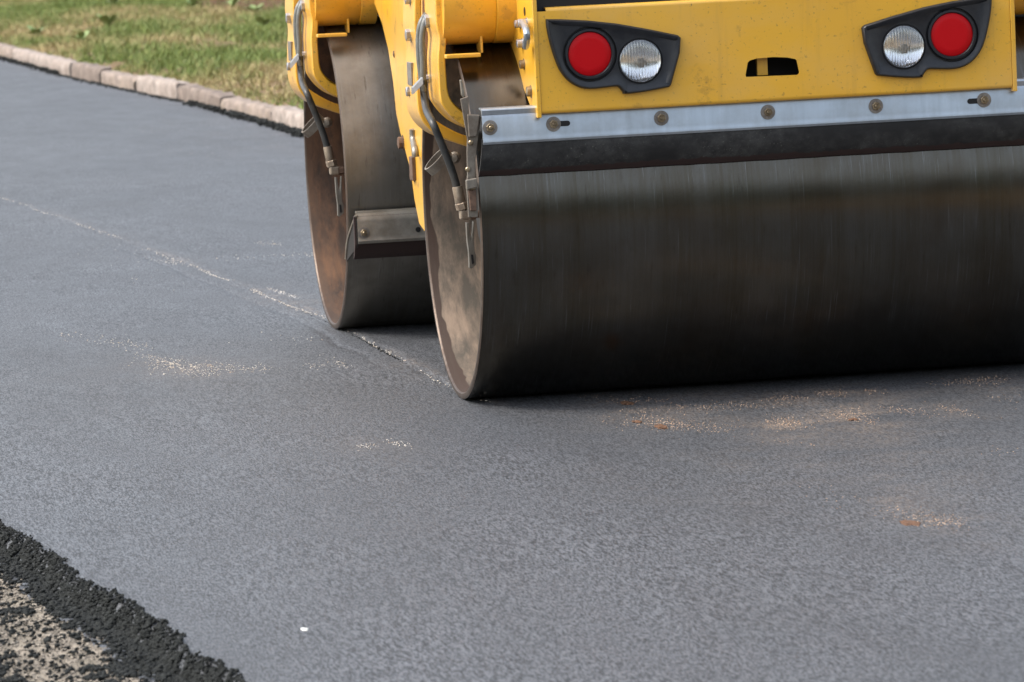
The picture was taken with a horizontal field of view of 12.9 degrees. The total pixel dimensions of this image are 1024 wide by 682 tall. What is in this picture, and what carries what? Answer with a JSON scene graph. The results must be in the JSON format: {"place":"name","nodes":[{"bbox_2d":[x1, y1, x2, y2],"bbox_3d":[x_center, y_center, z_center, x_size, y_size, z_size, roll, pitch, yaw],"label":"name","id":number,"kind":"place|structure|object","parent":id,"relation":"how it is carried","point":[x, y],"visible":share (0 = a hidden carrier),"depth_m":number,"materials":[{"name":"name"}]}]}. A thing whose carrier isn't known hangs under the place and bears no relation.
{"place":"outdoors","nodes":[
{"label":"outdoors","id":0,"kind":"place"},
{"bbox_2d":[0,573,143,681],"bbox_3d":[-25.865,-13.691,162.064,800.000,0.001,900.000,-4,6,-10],"label":"ground","id":1,"kind":"structure","parent":0,"point":[73,644],"depth_m":10.70,"materials":[{"name":"grey gravel"}]},
{"bbox_2d":[0,43,20,57],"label":"kerb stone","id":2,"kind":"object","parent":1,"relation":"on","point":[6,49],"visible":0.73,"depth_m":48.18,"materials":[{"name":"stone"}]},
{"bbox_2d":[12,48,76,75],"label":"kerb stone","id":3,"kind":"object","parent":1,"relation":"on","point":[60,64],"visible":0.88,"depth_m":44.86,"materials":[{"name":"stone"}]},
{"bbox_2d":[70,61,110,81],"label":"kerb stone","id":4,"kind":"object","parent":1,"relation":"on","point":[88,71],"visible":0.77,"depth_m":41.80,"materials":[{"name":"stone"}]},
{"bbox_2d":[100,70,140,89],"bbox_3d":[-3.443,-2.278,40.103,0.168,0.192,1.989,-4,6,-13],"label":"kerb stone","id":5,"kind":"object","parent":1,"relation":"on","point":[118,78],"visible":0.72,"depth_m":39.98,"materials":[{"name":"stone"}]},
{"bbox_2d":[136,75,187,98],"bbox_3d":[-2.947,-2.110,38.138,0.154,0.221,1.950,-4,6,-14],"label":"kerb stone","id":6,"kind":"object","parent":1,"relation":"on","point":[161,86],"visible":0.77,"depth_m":37.95,"materials":[{"name":"stone"}]},
{"bbox_2d":[178,84,234,106],"bbox_3d":[-2.438,-1.909,36.019,0.162,0.211,2.261,-4,6,-12],"label":"kerb stone","id":7,"kind":"object","parent":1,"relation":"on","point":[205,95],"visible":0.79,"depth_m":35.85,"materials":[{"name":"stone"}]},
{"bbox_2d":[222,97,272,119],"bbox_3d":[-1.932,-1.690,33.740,0.157,0.190,2.285,-4,6,-12],"label":"kerb stone","id":8,"kind":"object","parent":1,"relation":"on","point":[256,108],"visible":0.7,"depth_m":33.64,"materials":[{"name":"stone"}]},
{"bbox_2d":[271,105,303,128],"bbox_3d":[-1.459,-1.501,31.558,0.164,0.217,2.080,-4,6,-12],"label":"kerb stone","id":9,"kind":"object","parent":1,"relation":"on","point":[291,116],"visible":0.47,"depth_m":31.88,"materials":[{"name":"stone"}]},
{"bbox_2d":[0,0,304,109],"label":"lawn ground","id":10,"kind":"structure","parent":0,"point":[112,65],"depth_m":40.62,"materials":[{"name":"green plant"}]},
{"bbox_2d":[26,23,49,35],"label":"weed","id":11,"kind":"object","parent":10,"relation":"on","point":[35,30],"visible":0.98,"depth_m":51.62,"materials":[{"name":"green plant"}]},
{"bbox_2d":[70,31,88,41],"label":"weed","id":12,"kind":"object","parent":10,"relation":"on","point":[81,34],"visible":0.84,"depth_m":48.66,"materials":[{"name":"green plant"}]},
{"bbox_2d":[96,14,118,25],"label":"weed","id":13,"kind":"object","parent":10,"relation":"on","point":[107,19],"visible":0.84,"depth_m":52.72,"materials":[{"name":"green plant"}]},
{"bbox_2d":[185,0,202,5],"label":"weed","id":14,"kind":"object","parent":10,"relation":"on","point":[192,2],"visible":0.98,"depth_m":58.36,"materials":[{"name":"green plant"}]},
{"bbox_2d":[226,0,238,7],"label":"weed","id":15,"kind":"object","parent":10,"relation":"on","point":[232,1],"visible":0.59,"depth_m":57.02,"materials":[{"name":"green plant"}]},
{"bbox_2d":[184,0,284,17],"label":"leaf litter","id":16,"kind":"object","parent":10,"relation":"on","point":[265,2],"visible":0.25,"depth_m":59.28,"materials":[{"name":"brown plant"}]},
{"bbox_2d":[242,3,264,12],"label":"weed","id":17,"kind":"object","parent":10,"relation":"on","point":[251,7],"visible":0.75,"depth_m":54.73,"materials":[{"name":"green plant"}]},
{"bbox_2d":[254,17,271,26],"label":"weed","id":18,"kind":"object","parent":10,"relation":"on","point":[262,20],"visible":0.92,"depth_m":49.37,"materials":[{"name":"green plant"}]},
{"bbox_2d":[0,60,1023,681],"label":"asphalt road","id":19,"kind":"structure","parent":0,"point":[250,522],"depth_m":12.93,"materials":[{"name":"grey asphalt"}]},
{"bbox_2d":[0,55,406,681],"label":"asphalt crumbs","id":20,"kind":"object","parent":19,"relation":"on","point":[156,663],"visible":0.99,"depth_m":10.95,"materials":[{"name":"black asphalt"}]},
{"bbox_2d":[5,129,486,450],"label":"stone chips","id":21,"kind":"object","parent":19,"relation":"on","point":[228,342],"visible":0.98,"depth_m":16.57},
{"bbox_2d":[620,401,633,404],"bbox_3d":[0.370,0.198,14.569,0.046,0.006,0.114,-4,6,-10],"label":"clay clod","id":22,"kind":"object","parent":19,"relation":"on","point":[626,402],"visible":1,"depth_m":14.55,"materials":[{"name":"brown soil"}]},
{"bbox_2d":[285,0,1023,398],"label":"road roller","id":23,"kind":"object","parent":19,"relation":"on","point":[529,196],"visible":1,"depth_m":14.49,"materials":[{"name":"metal"}]},
{"bbox_2d":[654,424,667,429],"bbox_3d":[0.459,0.262,13.902,0.040,0.009,0.120,-4,6,-10],"label":"clay clod","id":24,"kind":"object","parent":19,"relation":"on","point":[661,426],"visible":1,"depth_m":13.88,"materials":[{"name":"brown soil"}]},
{"bbox_2d":[580,376,1017,529],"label":"sand grains","id":25,"kind":"object","parent":19,"relation":"on","point":[807,426],"visible":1,"depth_m":13.97},
{"bbox_2d":[900,520,920,525],"bbox_3d":[1.025,0.467,11.655,0.049,0.006,0.128,-4,6,-10],"label":"clay clod","id":26,"kind":"object","parent":19,"relation":"on","point":[909,522],"visible":1,"depth_m":11.64,"materials":[{"name":"brown soil"}]}
]}

